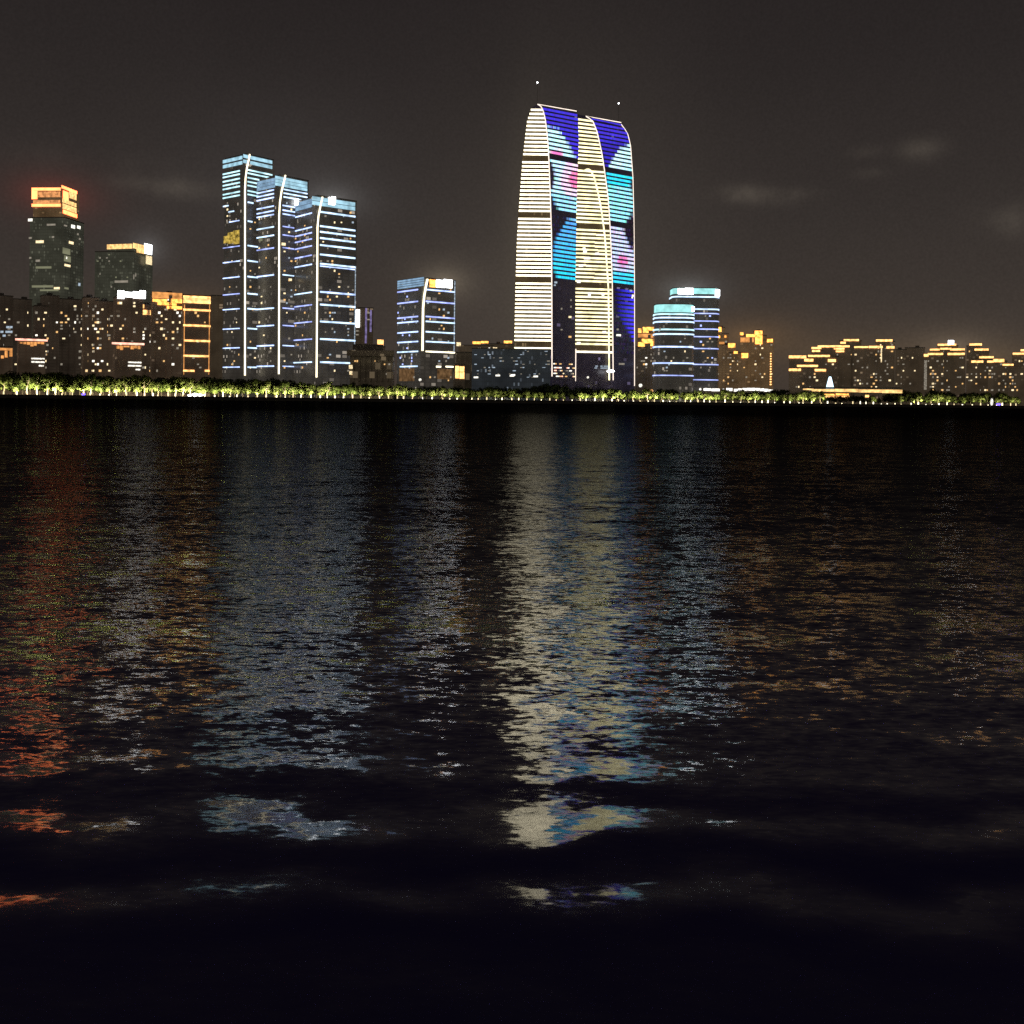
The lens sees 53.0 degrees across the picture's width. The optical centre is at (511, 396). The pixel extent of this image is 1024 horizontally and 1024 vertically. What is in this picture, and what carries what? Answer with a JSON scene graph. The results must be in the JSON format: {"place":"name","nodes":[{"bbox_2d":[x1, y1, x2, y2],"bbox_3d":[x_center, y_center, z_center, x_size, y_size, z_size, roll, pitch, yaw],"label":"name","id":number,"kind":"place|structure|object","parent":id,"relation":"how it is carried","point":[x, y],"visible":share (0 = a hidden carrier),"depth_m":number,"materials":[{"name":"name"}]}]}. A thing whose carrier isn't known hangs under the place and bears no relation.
{"place":"outdoors","nodes":[
{"label":"outdoors","id":0,"kind":"place"},
{"bbox_2d":[0,398,1023,1023],"bbox_3d":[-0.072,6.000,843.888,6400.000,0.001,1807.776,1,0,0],"label":"water","id":1,"kind":"structure","parent":0,"point":[374,712],"depth_m":19.45,"materials":[{"name":"black liquid"}]},
{"bbox_2d":[0,394,1023,408],"bbox_3d":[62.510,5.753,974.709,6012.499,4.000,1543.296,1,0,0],"label":"seawall","id":2,"kind":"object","parent":1,"relation":"in","point":[452,400],"visible":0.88,"depth_m":950.13,"materials":[{"name":"concrete"}]},
{"bbox_2d":[0,0,1023,399],"label":"sky","id":3,"kind":"structure","parent":0,"point":[838,170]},
{"bbox_2d":[210,396,965,404],"bbox_3d":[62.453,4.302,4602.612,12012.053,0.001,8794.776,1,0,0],"label":"ground","id":4,"kind":"structure","parent":0,"point":[644,401],"depth_m":1453.53,"materials":[{"name":"soil"}]},
{"bbox_2d":[0,326,12,393],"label":"building","id":5,"kind":"structure","parent":4,"relation":"on","point":[6,358],"depth_m":956.93,"materials":[{"name":"concrete"}]},
{"bbox_2d":[0,293,13,345],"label":"apartment building","id":6,"kind":"structure","parent":4,"relation":"on","point":[6,310],"depth_m":999.13,"materials":[{"name":"concrete"}]},
{"bbox_2d":[12,297,31,393],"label":"apartment building","id":7,"kind":"structure","parent":4,"relation":"on","point":[22,316],"depth_m":1003.17,"materials":[{"name":"concrete"}]},
{"bbox_2d":[15,337,47,394],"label":"building","id":8,"kind":"structure","parent":4,"relation":"on","point":[31,353],"depth_m":960.74,"materials":[{"name":"concrete"}]},
{"bbox_2d":[32,293,59,394],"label":"apartment building","id":9,"kind":"structure","parent":4,"relation":"on","point":[45,320],"depth_m":991.34,"materials":[{"name":"concrete"}]},
{"bbox_2d":[28,185,83,315],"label":"office tower","id":10,"kind":"structure","parent":4,"relation":"on","point":[56,258],"depth_m":1354.17,"materials":[{"name":"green glass"}]},
{"bbox_2d":[59,296,81,394],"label":"apartment building","id":11,"kind":"structure","parent":4,"relation":"on","point":[70,328],"depth_m":1009.56,"materials":[{"name":"concrete"}]},
{"bbox_2d":[81,294,112,394],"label":"apartment building","id":12,"kind":"structure","parent":4,"relation":"on","point":[97,338],"depth_m":986.20,"materials":[{"name":"concrete"}]},
{"bbox_2d":[95,243,152,303],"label":"office tower","id":13,"kind":"structure","parent":4,"relation":"on","point":[125,267],"depth_m":1305.06,"materials":[{"name":"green glass"}]},
{"bbox_2d":[112,341,143,395],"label":"building","id":14,"kind":"structure","parent":4,"relation":"on","point":[127,359],"depth_m":949.86,"materials":[{"name":"concrete"}]},
{"bbox_2d":[112,290,145,395],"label":"apartment building","id":15,"kind":"structure","parent":4,"relation":"on","point":[127,316],"depth_m":975.27,"materials":[{"name":"concrete"}]},
{"bbox_2d":[142,302,150,395],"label":"apartment building","id":16,"kind":"structure","parent":4,"relation":"on","point":[146,339],"depth_m":1011.46,"materials":[{"name":"concrete"}]},
{"bbox_2d":[150,291,182,395],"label":"apartment building","id":17,"kind":"structure","parent":4,"relation":"on","point":[166,335],"depth_m":1005.65,"materials":[{"name":"concrete"}]},
{"bbox_2d":[181,294,211,396],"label":"apartment building","id":18,"kind":"structure","parent":4,"relation":"on","point":[196,339],"depth_m":989.87,"materials":[{"name":"concrete"}]},
{"bbox_2d":[210,295,222,395],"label":"office tower","id":19,"kind":"structure","parent":4,"relation":"on","point":[216,363],"depth_m":1202.19,"materials":[{"name":"glass"}]},
{"bbox_2d":[222,153,273,396],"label":"office tower","id":20,"kind":"structure","parent":4,"relation":"on","point":[244,173],"depth_m":1134.48,"materials":[{"name":"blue glass"}]},
{"bbox_2d":[266,376,281,396],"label":"park tree","id":21,"kind":"object","parent":4,"relation":"on","point":[274,382],"visible":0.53,"depth_m":928.23,"materials":[{"name":"green plant"}]},
{"bbox_2d":[257,175,308,396],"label":"office tower","id":22,"kind":"structure","parent":4,"relation":"on","point":[278,195],"depth_m":1112.24,"materials":[{"name":"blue glass"}]},
{"bbox_2d":[293,195,356,397],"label":"office tower","id":23,"kind":"structure","parent":4,"relation":"on","point":[325,284],"depth_m":1095.63,"materials":[{"name":"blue glass"}]},
{"bbox_2d":[356,307,373,343],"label":"office tower","id":24,"kind":"structure","parent":4,"relation":"on","point":[364,325],"depth_m":1232.72,"materials":[{"name":"concrete"}]},
{"bbox_2d":[347,344,394,398],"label":"hall","id":25,"kind":"structure","parent":4,"relation":"on","point":[372,364],"depth_m":1030.50,"materials":[{"name":"concrete"}]},
{"bbox_2d":[397,277,455,398],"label":"office tower","id":26,"kind":"structure","parent":4,"relation":"on","point":[426,331],"depth_m":1064.24,"materials":[{"name":"grey glass"}]},
{"bbox_2d":[453,363,464,398],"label":"entrance pavilion","id":27,"kind":"structure","parent":4,"relation":"on","point":[458,374],"depth_m":1036.06,"materials":[{"name":"glass"}]},
{"bbox_2d":[456,352,471,399],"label":"podium","id":28,"kind":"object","parent":4,"relation":"on","point":[465,358],"visible":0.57,"depth_m":1060.86,"materials":[{"name":"concrete"}]},
{"bbox_2d":[456,341,513,351],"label":"apartment building","id":29,"kind":"structure","parent":4,"relation":"on","point":[464,348],"depth_m":1300.42,"materials":[{"name":"concrete"}]},
{"bbox_2d":[471,348,550,399],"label":"podium","id":30,"kind":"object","parent":4,"relation":"on","point":[511,368],"visible":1,"depth_m":1046.19,"materials":[{"name":"grey glass"}]},
{"bbox_2d":[541,383,562,399],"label":"park tree","id":31,"kind":"object","parent":4,"relation":"on","point":[548,387],"visible":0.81,"depth_m":1004.52,"materials":[{"name":"green plant"}]},
{"bbox_2d":[514,82,634,400],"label":"arch tower","id":32,"kind":"structure","parent":4,"relation":"on","point":[575,284],"depth_m":1108.32,"materials":[{"name":"multicoloured glass"}]},
{"bbox_2d":[635,327,652,401],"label":"apartment building","id":33,"kind":"structure","parent":4,"relation":"on","point":[644,364],"depth_m":1178.47,"materials":[{"name":"concrete"}]},
{"bbox_2d":[652,303,694,401],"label":"round tower","id":34,"kind":"structure","parent":4,"relation":"on","point":[673,344],"depth_m":1125.39,"materials":[{"name":"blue glass"}]},
{"bbox_2d":[669,287,719,401],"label":"round tower","id":35,"kind":"structure","parent":4,"relation":"on","point":[705,301],"depth_m":1170.00,"materials":[{"name":"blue glass"}]},
{"bbox_2d":[699,388,732,401],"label":"building","id":36,"kind":"structure","parent":4,"relation":"on","point":[710,390],"depth_m":1146.80,"materials":[{"name":"white"}]},
{"bbox_2d":[718,326,728,388],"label":"apartment building","id":37,"kind":"structure","parent":4,"relation":"on","point":[723,336],"depth_m":1288.34,"materials":[{"name":"concrete"}]},
{"bbox_2d":[719,342,747,390],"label":"apartment building","id":38,"kind":"structure","parent":4,"relation":"on","point":[731,366],"depth_m":1266.77,"materials":[{"name":"concrete"}]},
{"bbox_2d":[732,388,772,402],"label":"station canopy","id":39,"kind":"object","parent":4,"relation":"on","point":[748,390],"visible":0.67,"depth_m":1144.12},
{"bbox_2d":[740,329,773,390],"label":"apartment building","id":40,"kind":"structure","parent":4,"relation":"on","point":[757,346],"depth_m":1294.05,"materials":[{"name":"concrete"}]},
{"bbox_2d":[789,364,826,402],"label":"apartment building","id":41,"kind":"structure","parent":4,"relation":"on","point":[803,375],"depth_m":1203.91,"materials":[{"name":"concrete"}]},
{"bbox_2d":[789,354,838,392],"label":"apartment building","id":42,"kind":"structure","parent":4,"relation":"on","point":[829,363],"depth_m":1267.91,"materials":[{"name":"concrete"}]},
{"bbox_2d":[811,345,850,393],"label":"apartment building","id":43,"kind":"structure","parent":4,"relation":"on","point":[843,352],"depth_m":1308.81,"materials":[{"name":"concrete"}]},
{"bbox_2d":[839,339,861,403],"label":"apartment building","id":44,"kind":"structure","parent":4,"relation":"on","point":[852,343],"depth_m":1344.95,"materials":[{"name":"concrete"}]},
{"bbox_2d":[802,387,903,403],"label":"pavilion","id":45,"kind":"structure","parent":4,"relation":"on","point":[869,390],"depth_m":1107.02,"materials":[{"name":"gold metal"}]},
{"bbox_2d":[853,339,894,403],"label":"apartment building","id":46,"kind":"structure","parent":4,"relation":"on","point":[874,366],"depth_m":1241.60,"materials":[{"name":"concrete"}]},
{"bbox_2d":[895,346,924,404],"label":"apartment building","id":47,"kind":"structure","parent":4,"relation":"on","point":[909,369],"depth_m":1323.39,"materials":[{"name":"concrete"}]},
{"bbox_2d":[924,340,965,404],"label":"apartment building","id":48,"kind":"structure","parent":4,"relation":"on","point":[944,367],"depth_m":1229.95,"materials":[{"name":"concrete"}]},
{"bbox_2d":[966,343,993,404],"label":"apartment building","id":49,"kind":"structure","parent":4,"relation":"on","point":[977,358],"depth_m":1264.83,"materials":[{"name":"concrete"}]},
{"bbox_2d":[987,359,1014,405],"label":"apartment building","id":50,"kind":"structure","parent":4,"relation":"on","point":[1001,375],"depth_m":1218.77,"materials":[{"name":"concrete"}]},
{"bbox_2d":[1012,349,1023,405],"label":"apartment building","id":51,"kind":"structure","parent":4,"relation":"on","point":[1018,360],"depth_m":1256.17,"materials":[{"name":"concrete"}]},
{"label":"promenade path","id":52,"kind":"structure","parent":0,"visible":0},
{"bbox_2d":[0,373,12,393],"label":"lit tree","id":53,"kind":"object","parent":52,"relation":"on","point":[5,380],"visible":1,"depth_m":856.06,"materials":[{"name":"green plant"}]},
{"bbox_2d":[8,378,23,393],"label":"lit tree","id":54,"kind":"object","parent":52,"relation":"on","point":[15,385],"visible":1,"depth_m":859.13,"materials":[{"name":"green plant"}]},
{"bbox_2d":[18,372,36,394],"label":"lit tree","id":55,"kind":"object","parent":52,"relation":"on","point":[24,378],"visible":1,"depth_m":862.26,"materials":[{"name":"green plant"}]},
{"bbox_2d":[28,372,46,394],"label":"lit tree","id":56,"kind":"object","parent":52,"relation":"on","point":[35,377],"visible":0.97,"depth_m":863.28,"materials":[{"name":"green plant"}]},
{"bbox_2d":[36,372,55,394],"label":"lit tree","id":57,"kind":"object","parent":52,"relation":"on","point":[47,377],"visible":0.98,"depth_m":862.84,"materials":[{"name":"green plant"}]},
{"bbox_2d":[44,371,64,394],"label":"lit tree","id":58,"kind":"object","parent":52,"relation":"on","point":[57,375],"visible":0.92,"depth_m":866.39,"materials":[{"name":"green plant"}]},
{"bbox_2d":[54,376,71,394],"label":"lit tree","id":59,"kind":"object","parent":52,"relation":"on","point":[63,387],"visible":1,"depth_m":866.11,"materials":[{"name":"green plant"}]},
{"bbox_2d":[64,377,78,393],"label":"lit tree","id":60,"kind":"object","parent":52,"relation":"on","point":[72,386],"visible":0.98,"depth_m":869.88,"materials":[{"name":"green plant"}]},
{"bbox_2d":[73,375,90,392],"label":"lit tree","id":61,"kind":"object","parent":52,"relation":"on","point":[80,384],"visible":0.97,"depth_m":871.15,"materials":[{"name":"green plant"}]},
{"bbox_2d":[83,373,98,394],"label":"lit tree","id":62,"kind":"object","parent":52,"relation":"on","point":[91,378],"visible":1,"depth_m":873.03,"materials":[{"name":"green plant"}]},
{"bbox_2d":[93,377,110,394],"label":"lit tree","id":63,"kind":"object","parent":52,"relation":"on","point":[101,388],"visible":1,"depth_m":876.34,"materials":[{"name":"green plant"}]},
{"bbox_2d":[101,376,118,393],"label":"lit tree","id":64,"kind":"object","parent":52,"relation":"on","point":[110,379],"visible":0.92,"depth_m":878.77,"materials":[{"name":"green plant"}]},
{"bbox_2d":[108,378,123,395],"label":"lit tree","id":65,"kind":"object","parent":52,"relation":"on","point":[115,382],"visible":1,"depth_m":877.86,"materials":[{"name":"green plant"}]},
{"bbox_2d":[119,376,135,395],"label":"lit tree","id":66,"kind":"object","parent":52,"relation":"on","point":[125,385],"visible":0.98,"depth_m":882.43,"materials":[{"name":"green plant"}]},
{"bbox_2d":[128,374,143,395],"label":"lit tree","id":67,"kind":"object","parent":52,"relation":"on","point":[136,387],"visible":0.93,"depth_m":882.88,"materials":[{"name":"green plant"}]},
{"bbox_2d":[137,375,152,392],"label":"lit tree","id":68,"kind":"object","parent":52,"relation":"on","point":[144,380],"visible":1,"depth_m":883.55,"materials":[{"name":"green plant"}]},
{"bbox_2d":[158,379,174,395],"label":"lit tree","id":69,"kind":"object","parent":52,"relation":"on","point":[163,386],"visible":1,"depth_m":887.34,"materials":[{"name":"green plant"}]},
{"bbox_2d":[165,375,184,395],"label":"lit tree","id":70,"kind":"object","parent":52,"relation":"on","point":[175,380],"visible":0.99,"depth_m":890.56,"materials":[{"name":"green plant"}]},
{"bbox_2d":[175,376,192,395],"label":"lit tree","id":71,"kind":"object","parent":52,"relation":"on","point":[185,380],"visible":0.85,"depth_m":893.84,"materials":[{"name":"green plant"}]},
{"bbox_2d":[183,378,197,393],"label":"lit tree","id":72,"kind":"object","parent":52,"relation":"on","point":[192,382],"visible":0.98,"depth_m":893.31,"materials":[{"name":"green plant"}]},
{"bbox_2d":[198,378,211,396],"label":"lit tree","id":73,"kind":"object","parent":52,"relation":"on","point":[207,386],"visible":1,"depth_m":896.79,"materials":[{"name":"green plant"}]},
{"bbox_2d":[209,379,219,394],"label":"lit tree","id":74,"kind":"object","parent":52,"relation":"on","point":[214,382],"visible":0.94,"depth_m":900.29,"materials":[{"name":"green plant"}]},
{"bbox_2d":[213,378,230,394],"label":"lit tree","id":75,"kind":"object","parent":52,"relation":"on","point":[221,385],"visible":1,"depth_m":898.74,"materials":[{"name":"green plant"}]},
{"bbox_2d":[225,382,237,396],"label":"lit tree","id":76,"kind":"object","parent":52,"relation":"on","point":[231,389],"visible":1,"depth_m":902.70,"materials":[{"name":"green plant"}]},
{"bbox_2d":[233,385,244,396],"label":"lit tree","id":77,"kind":"object","parent":52,"relation":"on","point":[239,389],"visible":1,"depth_m":904.11,"materials":[{"name":"green plant"}]},
{"bbox_2d":[243,381,253,395],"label":"lit tree","id":78,"kind":"object","parent":52,"relation":"on","point":[248,388],"visible":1,"depth_m":906.05,"materials":[{"name":"green plant"}]},
{"bbox_2d":[251,379,264,394],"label":"lit tree","id":79,"kind":"object","parent":52,"relation":"on","point":[256,383],"visible":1,"depth_m":908.72,"materials":[{"name":"green plant"}]},
{"bbox_2d":[260,380,272,396],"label":"lit tree","id":80,"kind":"object","parent":52,"relation":"on","point":[265,384],"visible":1,"depth_m":910.83,"materials":[{"name":"green plant"}]},
{"bbox_2d":[278,381,292,396],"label":"lit tree","id":81,"kind":"object","parent":52,"relation":"on","point":[284,386],"visible":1,"depth_m":915.78,"materials":[{"name":"green plant"}]},
{"bbox_2d":[296,382,307,397],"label":"lit tree","id":82,"kind":"object","parent":52,"relation":"on","point":[302,388],"visible":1,"depth_m":918.36,"materials":[{"name":"green plant"}]},
{"bbox_2d":[306,383,316,395],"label":"lit tree","id":83,"kind":"object","parent":52,"relation":"on","point":[311,387],"visible":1,"depth_m":921.40,"materials":[{"name":"green plant"}]},
{"bbox_2d":[321,381,332,397],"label":"lit tree","id":84,"kind":"object","parent":52,"relation":"on","point":[327,386],"visible":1,"depth_m":926.20,"materials":[{"name":"green plant"}]},
{"bbox_2d":[328,385,339,396],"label":"lit tree","id":85,"kind":"object","parent":52,"relation":"on","point":[335,389],"visible":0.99,"depth_m":926.32,"materials":[{"name":"green plant"}]},
{"bbox_2d":[338,385,350,396],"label":"lit tree","id":86,"kind":"object","parent":52,"relation":"on","point":[342,389],"visible":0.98,"depth_m":927.24,"materials":[{"name":"green plant"}]},
{"bbox_2d":[345,384,357,397],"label":"lit tree","id":87,"kind":"object","parent":52,"relation":"on","point":[351,388],"visible":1,"depth_m":928.67,"materials":[{"name":"green plant"}]},
{"bbox_2d":[362,386,375,396],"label":"lit tree","id":88,"kind":"object","parent":52,"relation":"on","point":[370,391],"visible":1,"depth_m":931.87,"materials":[{"name":"green plant"}]},
{"bbox_2d":[374,385,384,398],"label":"lit tree","id":89,"kind":"object","parent":52,"relation":"on","point":[378,389],"visible":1,"depth_m":937.66,"materials":[{"name":"green plant"}]},
{"bbox_2d":[390,383,402,396],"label":"lit tree","id":90,"kind":"object","parent":52,"relation":"on","point":[398,387],"visible":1,"depth_m":939.12,"materials":[{"name":"green plant"}]},
{"bbox_2d":[406,388,418,397],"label":"lit tree","id":91,"kind":"object","parent":52,"relation":"on","point":[411,393],"visible":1,"depth_m":942.89,"materials":[{"name":"green plant"}]},
{"bbox_2d":[436,387,447,398],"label":"lit tree","id":92,"kind":"object","parent":52,"relation":"on","point":[441,392],"visible":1,"depth_m":948.48,"materials":[{"name":"green plant"}]},
{"bbox_2d":[606,388,617,399],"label":"lit tree","id":93,"kind":"object","parent":52,"relation":"on","point":[610,392],"visible":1,"depth_m":990.50,"materials":[{"name":"green plant"}]},
{"bbox_2d":[627,389,638,400],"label":"lit tree","id":94,"kind":"object","parent":52,"relation":"on","point":[632,395],"visible":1,"depth_m":996.36,"materials":[{"name":"green plant"}]},
{"bbox_2d":[641,387,654,401],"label":"lit tree","id":95,"kind":"object","parent":52,"relation":"on","point":[646,393],"visible":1,"depth_m":998.89,"materials":[{"name":"green plant"}]},
{"bbox_2d":[720,388,732,400],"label":"lit tree","id":96,"kind":"object","parent":52,"relation":"on","point":[723,391],"visible":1,"depth_m":1021.34,"materials":[{"name":"green plant"}]},
{"bbox_2d":[735,389,748,401],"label":"lit tree","id":97,"kind":"object","parent":52,"relation":"on","point":[740,394],"visible":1,"depth_m":1025.11,"materials":[{"name":"green plant"}]},
{"bbox_2d":[808,391,817,401],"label":"lit tree","id":98,"kind":"object","parent":52,"relation":"on","point":[811,393],"visible":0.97,"depth_m":1045.24,"materials":[{"name":"green plant"}]},
{"bbox_2d":[815,390,825,402],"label":"lit tree","id":99,"kind":"object","parent":52,"relation":"on","point":[821,394],"visible":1,"depth_m":1049.44,"materials":[{"name":"green plant"}]},
{"bbox_2d":[904,392,915,403],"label":"lit tree","id":100,"kind":"object","parent":52,"relation":"on","point":[912,399],"visible":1,"depth_m":1073.01,"materials":[{"name":"green plant"}]},
{"bbox_2d":[909,391,923,404],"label":"lit tree","id":101,"kind":"object","parent":52,"relation":"on","point":[917,396],"visible":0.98,"depth_m":1076.64,"materials":[{"name":"green plant"}]},
{"bbox_2d":[965,393,976,404],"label":"lit tree","id":102,"kind":"object","parent":52,"relation":"on","point":[970,398],"visible":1,"depth_m":1092.67,"materials":[{"name":"green plant"}]},
{"bbox_2d":[982,392,995,404],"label":"lit tree","id":103,"kind":"object","parent":52,"relation":"on","point":[988,397],"visible":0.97,"depth_m":1096.37,"materials":[{"name":"green plant"}]},
{"bbox_2d":[994,392,1008,405],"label":"lit tree","id":104,"kind":"object","parent":52,"relation":"on","point":[1002,396],"visible":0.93,"depth_m":1102.19,"materials":[{"name":"green plant"}]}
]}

